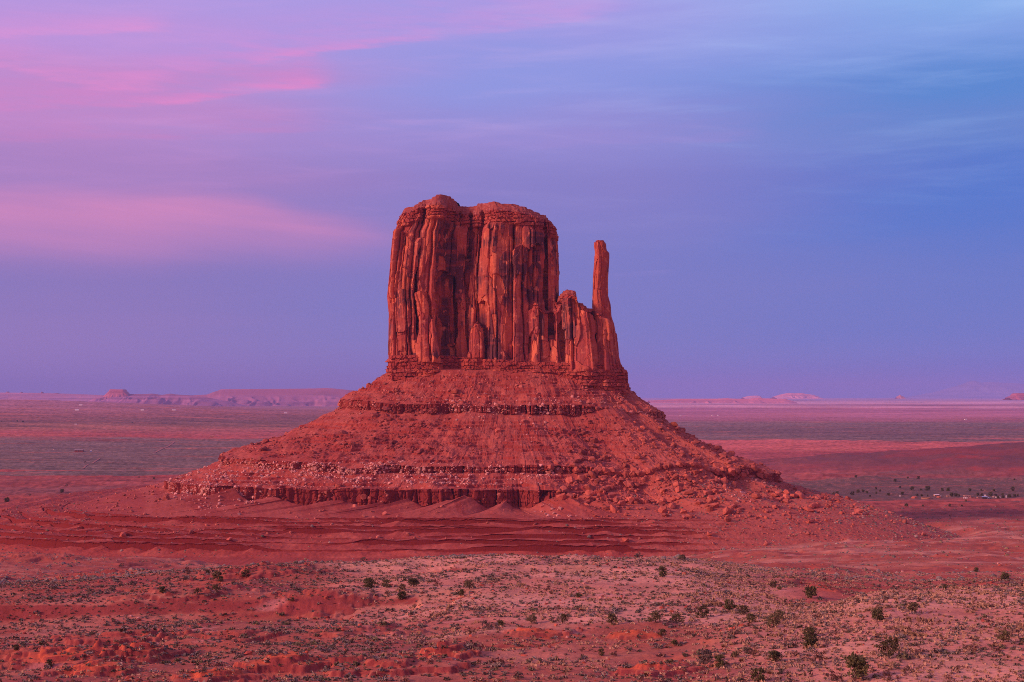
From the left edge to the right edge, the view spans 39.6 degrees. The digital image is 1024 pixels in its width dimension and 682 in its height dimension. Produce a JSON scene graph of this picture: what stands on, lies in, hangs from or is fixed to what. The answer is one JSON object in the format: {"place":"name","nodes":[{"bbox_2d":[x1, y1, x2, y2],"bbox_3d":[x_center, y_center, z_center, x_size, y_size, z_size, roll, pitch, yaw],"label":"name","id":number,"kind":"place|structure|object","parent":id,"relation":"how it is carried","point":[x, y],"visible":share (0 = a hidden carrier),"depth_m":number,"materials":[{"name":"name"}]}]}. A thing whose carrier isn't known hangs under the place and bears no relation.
{"place":"outdoors","nodes":[
{"label":"outdoors","id":0,"kind":"place"},
{"bbox_2d":[0,398,1023,681],"bbox_3d":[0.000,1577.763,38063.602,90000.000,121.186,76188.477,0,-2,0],"label":"ground","id":1,"kind":"structure","parent":0,"point":[882,444],"depth_m":429.44,"materials":[{"name":"red soil"}]},
{"bbox_2d":[43,664,53,669],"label":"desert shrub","id":2,"kind":"object","parent":1,"relation":"on","point":[48,666],"visible":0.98,"depth_m":208.89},
{"bbox_2d":[44,659,53,666],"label":"juniper tree","id":3,"kind":"object","parent":1,"relation":"on","point":[49,662],"visible":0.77,"depth_m":218.82,"materials":[{"name":"green plant"}]},
{"bbox_2d":[0,393,102,401],"bbox_3d":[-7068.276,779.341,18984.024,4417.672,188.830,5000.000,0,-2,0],"label":"mesa","id":4,"kind":"structure","parent":1,"relation":"on","point":[48,396],"depth_m":18119.71,"materials":[{"name":"stone"}]},
{"bbox_2d":[62,665,72,670],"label":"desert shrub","id":5,"kind":"object","parent":1,"relation":"on","point":[67,668],"visible":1,"depth_m":203.04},
{"bbox_2d":[102,389,128,399],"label":"butte","id":6,"kind":"object","parent":1,"relation":"on","point":[116,393],"visible":0.83,"depth_m":13229.18,"materials":[{"name":"stone"}]},
{"bbox_2d":[157,586,166,592],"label":"juniper tree","id":7,"kind":"object","parent":1,"relation":"on","point":[160,589],"visible":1,"depth_m":336.20,"materials":[{"name":"green plant"}]},
{"bbox_2d":[88,394,245,405],"bbox_3d":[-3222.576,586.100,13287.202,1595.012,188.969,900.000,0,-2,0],"label":"mesa","id":8,"kind":"structure","parent":1,"relation":"on","point":[170,399],"depth_m":13167.72,"materials":[{"name":"stone"}]},
{"bbox_2d":[202,661,212,666],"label":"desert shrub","id":9,"kind":"object","parent":1,"relation":"on","point":[206,665],"visible":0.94,"depth_m":213.59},
{"bbox_2d":[211,584,220,591],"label":"juniper tree","id":10,"kind":"object","parent":1,"relation":"on","point":[216,587],"visible":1,"depth_m":336.14,"materials":[{"name":"green plant"}]},
{"bbox_2d":[211,570,221,580],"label":"juniper tree","id":11,"kind":"object","parent":1,"relation":"on","point":[215,576],"visible":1,"depth_m":372.22,"materials":[{"name":"green plant"}]},
{"bbox_2d":[240,569,249,577],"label":"juniper tree","id":12,"kind":"object","parent":1,"relation":"on","point":[245,572],"visible":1,"depth_m":375.73,"materials":[{"name":"green plant"}]},
{"bbox_2d":[193,388,353,405],"bbox_3d":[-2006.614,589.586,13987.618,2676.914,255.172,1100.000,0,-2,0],"label":"mesa","id":13,"kind":"structure","parent":1,"relation":"on","point":[296,397],"depth_m":13894.82,"materials":[{"name":"stone"}]},
{"bbox_2d":[362,577,375,587],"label":"juniper tree","id":14,"kind":"object","parent":1,"relation":"on","point":[370,583],"visible":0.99,"depth_m":347.16,"materials":[{"name":"green plant"}]},
{"bbox_2d":[370,635,381,640],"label":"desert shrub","id":15,"kind":"object","parent":1,"relation":"on","point":[375,638],"visible":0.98,"depth_m":242.58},
{"bbox_2d":[377,621,388,625],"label":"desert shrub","id":16,"kind":"object","parent":1,"relation":"on","point":[383,623],"visible":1,"depth_m":264.26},
{"bbox_2d":[380,579,390,587],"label":"juniper tree","id":17,"kind":"object","parent":1,"relation":"on","point":[386,583],"visible":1,"depth_m":342.70,"materials":[{"name":"green plant"}]},
{"bbox_2d":[381,675,393,680],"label":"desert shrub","id":18,"kind":"object","parent":1,"relation":"on","point":[385,678],"visible":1,"depth_m":189.58,"materials":[{"name":"plant"}]},
{"bbox_2d":[396,591,406,599],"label":"juniper tree","id":19,"kind":"object","parent":1,"relation":"on","point":[401,594],"visible":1,"depth_m":328.03,"materials":[{"name":"green plant"}]},
{"bbox_2d":[398,676,409,681],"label":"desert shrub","id":20,"kind":"object","parent":1,"relation":"on","point":[404,678],"visible":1,"depth_m":188.52,"materials":[{"name":"plant"}]},
{"bbox_2d":[408,578,419,586],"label":"juniper tree","id":21,"kind":"object","parent":1,"relation":"on","point":[413,581],"visible":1,"depth_m":342.08,"materials":[{"name":"green plant"}]},
{"bbox_2d":[463,643,475,649],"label":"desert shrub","id":22,"kind":"object","parent":1,"relation":"on","point":[468,645],"visible":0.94,"depth_m":217.68,"materials":[{"name":"plant"}]},
{"bbox_2d":[463,580,475,588],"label":"juniper tree","id":23,"kind":"object","parent":1,"relation":"on","point":[467,582],"visible":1,"depth_m":329.90,"materials":[{"name":"green plant"}]},
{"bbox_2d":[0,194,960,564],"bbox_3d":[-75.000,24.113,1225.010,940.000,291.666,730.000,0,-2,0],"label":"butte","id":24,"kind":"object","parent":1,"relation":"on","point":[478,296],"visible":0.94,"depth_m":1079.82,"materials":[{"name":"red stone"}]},
{"bbox_2d":[2,369,943,544],"bbox_3d":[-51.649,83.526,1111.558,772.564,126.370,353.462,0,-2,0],"label":"rubble","id":25,"kind":"object","parent":24,"relation":"attached to","point":[581,466],"visible":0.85,"depth_m":1072.11,"materials":[{"name":"stone"}]},
{"bbox_2d":[727,467,734,475],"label":"boulder","id":26,"kind":"object","parent":24,"relation":"on","point":[731,471],"visible":1,"depth_m":1081.85,"materials":[{"name":"stone"}]},
{"bbox_2d":[750,465,757,471],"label":"boulder","id":27,"kind":"object","parent":24,"relation":"on","point":[754,468],"visible":1,"depth_m":1105.05,"materials":[{"name":"stone"}]},
{"bbox_2d":[756,472,762,478],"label":"boulder","id":28,"kind":"object","parent":24,"relation":"on","point":[759,475],"visible":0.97,"depth_m":1106.28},
{"bbox_2d":[482,618,496,629],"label":"brush bush","id":29,"kind":"object","parent":1,"relation":"on","point":[486,623],"visible":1,"depth_m":251.24,"materials":[{"name":"green plant"}]},
{"bbox_2d":[490,656,503,663],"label":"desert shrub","id":30,"kind":"object","parent":1,"relation":"on","point":[492,659],"visible":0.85,"depth_m":206.64,"materials":[{"name":"plant"}]},
{"bbox_2d":[490,662,503,666],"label":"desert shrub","id":31,"kind":"object","parent":1,"relation":"on","point":[497,664],"visible":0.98,"depth_m":200.70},
{"bbox_2d":[496,619,503,625],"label":"juniper tree","id":32,"kind":"object","parent":1,"relation":"on","point":[500,622],"visible":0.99,"depth_m":257.48,"materials":[{"name":"green plant"}]},
{"bbox_2d":[0,551,1020,681],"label":"loose stones","id":33,"kind":"object","parent":1,"relation":"on","point":[248,652],"visible":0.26,"depth_m":310.57,"materials":[{"name":"stone"}]},
{"bbox_2d":[0,470,1023,681],"bbox_3d":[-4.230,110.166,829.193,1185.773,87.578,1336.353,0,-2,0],"label":"sagebrush","id":34,"kind":"object","parent":1,"relation":"on","point":[124,629],"visible":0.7,"depth_m":305.62,"materials":[{"name":"green plant"}]},
{"bbox_2d":[512,670,523,679],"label":"brush bush","id":35,"kind":"object","parent":1,"relation":"on","point":[520,674],"visible":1,"depth_m":189.95,"materials":[{"name":"green plant"}]},
{"bbox_2d":[526,614,536,623],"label":"juniper tree","id":36,"kind":"object","parent":1,"relation":"on","point":[532,618],"visible":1,"depth_m":263.33,"materials":[{"name":"green plant"}]},
{"bbox_2d":[555,468,563,473],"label":"boulder","id":37,"kind":"object","parent":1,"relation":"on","point":[559,470],"visible":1,"depth_m":1045.78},
{"bbox_2d":[556,494,566,499],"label":"boulder","id":38,"kind":"object","parent":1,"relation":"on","point":[561,496],"visible":1,"depth_m":1006.33,"materials":[{"name":"stone"}]},
{"bbox_2d":[557,613,568,622],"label":"juniper tree","id":39,"kind":"object","parent":1,"relation":"on","point":[563,616],"visible":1,"depth_m":259.80,"materials":[{"name":"green plant"}]},
{"bbox_2d":[565,476,573,482],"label":"boulder","id":40,"kind":"object","parent":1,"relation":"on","point":[570,478],"visible":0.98,"depth_m":1034.37,"materials":[{"name":"stone"}]},
{"bbox_2d":[577,475,585,480],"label":"boulder","id":41,"kind":"object","parent":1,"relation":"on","point":[581,477],"visible":1,"depth_m":1038.38,"materials":[{"name":"stone"}]},
{"bbox_2d":[578,450,587,454],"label":"boulder","id":42,"kind":"object","parent":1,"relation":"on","point":[582,452],"visible":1,"depth_m":1068.10,"materials":[{"name":"stone"}]},
{"bbox_2d":[585,490,593,495],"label":"boulder","id":43,"kind":"object","parent":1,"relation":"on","point":[589,492],"visible":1,"depth_m":1019.23,"materials":[{"name":"stone"}]},
{"bbox_2d":[585,484,593,489],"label":"boulder","id":44,"kind":"object","parent":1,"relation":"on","point":[589,486],"visible":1,"depth_m":1027.48,"materials":[{"name":"stone"}]},
{"bbox_2d":[588,471,595,477],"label":"boulder","id":45,"kind":"object","parent":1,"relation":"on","point":[592,474],"visible":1,"depth_m":1042.20,"materials":[{"name":"stone"}]},
{"bbox_2d":[588,456,595,461],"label":"boulder","id":46,"kind":"object","parent":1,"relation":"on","point":[592,458],"visible":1,"depth_m":1060.01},
{"bbox_2d":[590,437,597,442],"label":"boulder","id":47,"kind":"object","parent":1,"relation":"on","point":[594,440],"visible":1,"depth_m":1093.89,"materials":[{"name":"stone"}]},
{"bbox_2d":[598,648,604,655],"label":"juniper tree","id":48,"kind":"object","parent":1,"relation":"on","point":[601,652],"visible":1,"depth_m":216.04,"materials":[{"name":"green plant"}]},
{"bbox_2d":[602,486,610,491],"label":"boulder","id":49,"kind":"object","parent":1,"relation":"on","point":[607,488],"visible":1,"depth_m":1028.75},
{"bbox_2d":[606,612,618,624],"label":"juniper tree","id":50,"kind":"object","parent":1,"relation":"on","point":[611,617],"visible":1,"depth_m":254.51,"materials":[{"name":"green plant"}]},
{"bbox_2d":[610,505,617,512],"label":"boulder","id":51,"kind":"object","parent":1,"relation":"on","point":[613,508],"visible":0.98,"depth_m":993.87,"materials":[{"name":"stone"}]},
{"bbox_2d":[617,500,625,505],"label":"boulder","id":52,"kind":"object","parent":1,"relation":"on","point":[621,502],"visible":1,"depth_m":1005.15,"materials":[{"name":"stone"}]},
{"bbox_2d":[623,480,632,487],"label":"boulder","id":53,"kind":"object","parent":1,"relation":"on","point":[629,483],"visible":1,"depth_m":1041.61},
{"bbox_2d":[645,467,650,474],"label":"boulder","id":54,"kind":"object","parent":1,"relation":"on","point":[649,470],"visible":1,"depth_m":1052.07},
{"bbox_2d":[647,610,663,622],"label":"juniper tree","id":55,"kind":"object","parent":1,"relation":"on","point":[653,614],"visible":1,"depth_m":253.55,"materials":[{"name":"green plant"}]},
{"bbox_2d":[651,643,663,648],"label":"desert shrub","id":56,"kind":"object","parent":1,"relation":"on","point":[658,646],"visible":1,"depth_m":222.32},
{"bbox_2d":[656,628,666,635],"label":"juniper tree","id":57,"kind":"object","parent":1,"relation":"on","point":[662,631],"visible":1,"depth_m":233.20,"materials":[{"name":"green plant"}]},
{"bbox_2d":[656,652,667,656],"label":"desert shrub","id":58,"kind":"object","parent":1,"relation":"on","point":[661,654],"visible":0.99,"depth_m":213.48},
{"bbox_2d":[658,506,666,512],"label":"boulder","id":59,"kind":"object","parent":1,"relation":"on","point":[662,509],"visible":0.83,"depth_m":994.53,"materials":[{"name":"stone"}]},
{"bbox_2d":[658,566,667,576],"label":"juniper tree","id":60,"kind":"object","parent":1,"relation":"on","point":[662,569],"visible":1,"depth_m":351.37,"materials":[{"name":"green plant"}]},
{"bbox_2d":[665,462,672,468],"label":"boulder","id":61,"kind":"object","parent":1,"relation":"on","point":[669,464],"visible":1,"depth_m":1057.34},
{"bbox_2d":[668,503,675,508],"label":"boulder","id":62,"kind":"object","parent":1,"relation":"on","point":[671,505],"visible":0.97,"depth_m":1014.97,"materials":[{"name":"stone"}]},
{"bbox_2d":[670,612,682,621],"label":"juniper tree","id":63,"kind":"object","parent":1,"relation":"on","point":[674,617],"visible":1,"depth_m":257.04,"materials":[{"name":"green plant"}]},
{"bbox_2d":[675,486,682,492],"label":"boulder","id":64,"kind":"object","parent":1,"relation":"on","point":[678,488],"visible":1,"depth_m":1033.22,"materials":[{"name":"stone"}]},
{"bbox_2d":[683,489,692,494],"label":"boulder","id":65,"kind":"object","parent":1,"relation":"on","point":[689,491],"visible":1,"depth_m":1028.24,"materials":[{"name":"stone"}]},
{"bbox_2d":[695,606,709,616],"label":"juniper tree","id":66,"kind":"object","parent":1,"relation":"on","point":[701,612],"visible":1,"depth_m":264.90,"materials":[{"name":"green plant"}]},
{"bbox_2d":[696,648,713,663],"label":"brush bush","id":67,"kind":"object","parent":1,"relation":"on","point":[706,652],"visible":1,"depth_m":202.03,"materials":[{"name":"green plant"}]},
{"bbox_2d":[711,503,718,507],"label":"boulder","id":68,"kind":"object","parent":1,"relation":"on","point":[714,505],"visible":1,"depth_m":1006.70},
{"bbox_2d":[713,462,720,467],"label":"boulder","id":69,"kind":"object","parent":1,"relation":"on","point":[716,465],"visible":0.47,"depth_m":1085.93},
{"bbox_2d":[713,654,727,666],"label":"juniper tree","id":70,"kind":"object","parent":1,"relation":"on","point":[719,661],"visible":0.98,"depth_m":197.29,"materials":[{"name":"green plant"}]},
{"bbox_2d":[647,398,797,403],"bbox_3d":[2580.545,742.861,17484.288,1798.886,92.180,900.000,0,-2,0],"label":"mesa","id":71,"kind":"structure","parent":1,"relation":"on","point":[756,401],"depth_m":17334.06,"materials":[{"name":"stone"}]},
{"bbox_2d":[720,477,727,482],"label":"boulder","id":72,"kind":"object","parent":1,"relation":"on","point":[724,479],"visible":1,"depth_m":1059.50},
{"bbox_2d":[723,507,731,514],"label":"boulder","id":73,"kind":"object","parent":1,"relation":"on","point":[726,510],"visible":1,"depth_m":995.34,"materials":[{"name":"stone"}]},
{"bbox_2d":[724,517,731,521],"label":"boulder","id":74,"kind":"object","parent":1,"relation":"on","point":[727,519],"visible":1,"depth_m":977.87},
{"bbox_2d":[724,599,736,609],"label":"juniper tree","id":75,"kind":"object","parent":1,"relation":"on","point":[727,605],"visible":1,"depth_m":278.37,"materials":[{"name":"green plant"}]},
{"bbox_2d":[725,634,737,638],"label":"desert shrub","id":76,"kind":"object","parent":1,"relation":"on","point":[729,637],"visible":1,"depth_m":220.77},
{"bbox_2d":[731,651,739,657],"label":"juniper tree","id":77,"kind":"object","parent":1,"relation":"on","point":[733,654],"visible":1,"depth_m":203.75,"materials":[{"name":"green plant"}]},
{"bbox_2d":[736,605,749,614],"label":"juniper tree","id":78,"kind":"object","parent":1,"relation":"on","point":[745,609],"visible":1,"depth_m":266.46,"materials":[{"name":"green plant"}]},
{"bbox_2d":[745,613,755,621],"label":"juniper tree","id":79,"kind":"object","parent":1,"relation":"on","point":[749,615],"visible":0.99,"depth_m":246.66,"materials":[{"name":"green plant"}]},
{"bbox_2d":[741,396,761,398],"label":"mesa","id":80,"kind":"structure","parent":1,"relation":"on","point":[747,397],"depth_m":25881.11,"materials":[{"name":"stone"}]},
{"bbox_2d":[751,493,760,498],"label":"boulder","id":81,"kind":"object","parent":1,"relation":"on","point":[756,495],"visible":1,"depth_m":1023.57,"materials":[{"name":"stone"}]},
{"bbox_2d":[749,667,766,681],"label":"juniper tree","id":82,"kind":"object","parent":1,"relation":"on","point":[754,673],"visible":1,"depth_m":179.86,"materials":[{"name":"green plant"}]},
{"bbox_2d":[769,581,776,587],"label":"juniper tree","id":83,"kind":"object","parent":1,"relation":"on","point":[773,583],"visible":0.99,"depth_m":355.06,"materials":[{"name":"green plant"}]},
{"bbox_2d":[764,613,782,626],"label":"juniper tree","id":84,"kind":"object","parent":1,"relation":"on","point":[771,621],"visible":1,"depth_m":232.06,"materials":[{"name":"green plant"}]},
{"bbox_2d":[767,650,783,661],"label":"juniper tree","id":85,"kind":"object","parent":1,"relation":"on","point":[773,653],"visible":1,"depth_m":195.32,"materials":[{"name":"green plant"}]},
{"bbox_2d":[773,609,785,618],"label":"juniper tree","id":86,"kind":"object","parent":1,"relation":"on","point":[779,612],"visible":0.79,"depth_m":251.78,"materials":[{"name":"green plant"}]},
{"bbox_2d":[787,650,800,655],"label":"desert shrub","id":87,"kind":"object","parent":1,"relation":"on","point":[793,652],"visible":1,"depth_m":198.66,"materials":[{"name":"plant"}]},
{"bbox_2d":[769,393,822,398],"bbox_3d":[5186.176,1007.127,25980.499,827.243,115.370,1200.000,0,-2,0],"label":"mesa","id":88,"kind":"structure","parent":1,"relation":"on","point":[795,396],"depth_m":25748.07,"materials":[{"name":"stone"}]},
{"bbox_2d":[797,493,804,498],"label":"boulder","id":89,"kind":"object","parent":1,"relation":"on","point":[801,495],"visible":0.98,"depth_m":1066.79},
{"bbox_2d":[803,506,814,511],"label":"boulder","id":90,"kind":"object","parent":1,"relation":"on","point":[807,508],"visible":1,"depth_m":1023.11,"materials":[{"name":"stone"}]},
{"bbox_2d":[800,633,818,645],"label":"juniper tree","id":91,"kind":"object","parent":1,"relation":"on","point":[811,641],"visible":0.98,"depth_m":205.51,"materials":[{"name":"green plant"}]},
{"bbox_2d":[802,585,817,597],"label":"juniper tree","id":92,"kind":"object","parent":1,"relation":"on","point":[809,592],"visible":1,"depth_m":324.60,"materials":[{"name":"green plant"}]},
{"bbox_2d":[803,626,817,636],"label":"juniper tree","id":93,"kind":"object","parent":1,"relation":"on","point":[811,629],"visible":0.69,"depth_m":218.46,"materials":[{"name":"green plant"}]},
{"bbox_2d":[806,652,823,662],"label":"dry bush","id":94,"kind":"object","parent":1,"relation":"on","point":[820,657],"visible":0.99,"depth_m":193.01,"materials":[{"name":"brown plant"}]},
{"bbox_2d":[830,670,843,681],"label":"dry bush","id":95,"kind":"object","parent":1,"relation":"on","point":[835,677],"visible":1,"depth_m":176.08,"materials":[{"name":"brown plant"}]},
{"bbox_2d":[841,651,869,678],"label":"juniper tree","id":96,"kind":"object","parent":1,"relation":"on","point":[857,662],"visible":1,"depth_m":176.81,"materials":[{"name":"green plant"}]},
{"bbox_2d":[854,508,862,512],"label":"boulder","id":97,"kind":"object","parent":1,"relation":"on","point":[858,510],"visible":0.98,"depth_m":1041.81,"materials":[{"name":"stone"}]},
{"bbox_2d":[870,607,885,619],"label":"juniper tree","id":98,"kind":"object","parent":1,"relation":"on","point":[876,611],"visible":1,"depth_m":227.59,"materials":[{"name":"green plant"}]},
{"bbox_2d":[877,670,892,679],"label":"dry bush","id":99,"kind":"object","parent":1,"relation":"on","point":[885,674],"visible":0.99,"depth_m":174.47,"materials":[{"name":"brown plant"}]},
{"bbox_2d":[874,636,899,655],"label":"juniper tree","id":100,"kind":"object","parent":1,"relation":"on","point":[893,644],"visible":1,"depth_m":190.19,"materials":[{"name":"green plant"}]},
{"bbox_2d":[896,651,911,659],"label":"desert shrub","id":101,"kind":"object","parent":1,"relation":"on","point":[903,656],"visible":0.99,"depth_m":187.97,"materials":[{"name":"plant"}]},
{"bbox_2d":[907,602,918,610],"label":"juniper tree","id":102,"kind":"object","parent":1,"relation":"on","point":[910,607],"visible":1,"depth_m":233.36,"materials":[{"name":"green plant"}]},
{"bbox_2d":[965,644,980,650],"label":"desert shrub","id":103,"kind":"object","parent":1,"relation":"on","point":[972,647],"visible":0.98,"depth_m":195.67,"materials":[{"name":"plant"}]},
{"bbox_2d":[996,630,1009,642],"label":"juniper tree","id":104,"kind":"object","parent":1,"relation":"on","point":[1002,636],"visible":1,"depth_m":200.26,"materials":[{"name":"green plant"}]},
{"bbox_2d":[1000,571,1010,579],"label":"juniper tree","id":105,"kind":"object","parent":1,"relation":"on","point":[1004,575],"visible":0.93,"depth_m":439.41,"materials":[{"name":"green plant"}]},
{"bbox_2d":[1003,393,1023,399],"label":"butte","id":106,"kind":"object","parent":1,"relation":"on","point":[1016,396],"visible":1,"depth_m":16896.84,"materials":[{"name":"stone"}]},
{"bbox_2d":[0,553,1023,681],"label":"dry grass","id":107,"kind":"structure","parent":0,"point":[905,630],"depth_m":244.92,"materials":[{"name":"beige plant"}]},
{"bbox_2d":[0,0,1023,397],"label":"sky","id":108,"kind":"structure","parent":0,"point":[820,198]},
{"bbox_2d":[905,381,1023,398],"bbox_3d":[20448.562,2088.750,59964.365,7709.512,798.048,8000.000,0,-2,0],"label":"mountain","id":109,"kind":"structure","parent":0,"point":[970,389],"depth_m":58371.97,"materials":[{"name":"stone"}]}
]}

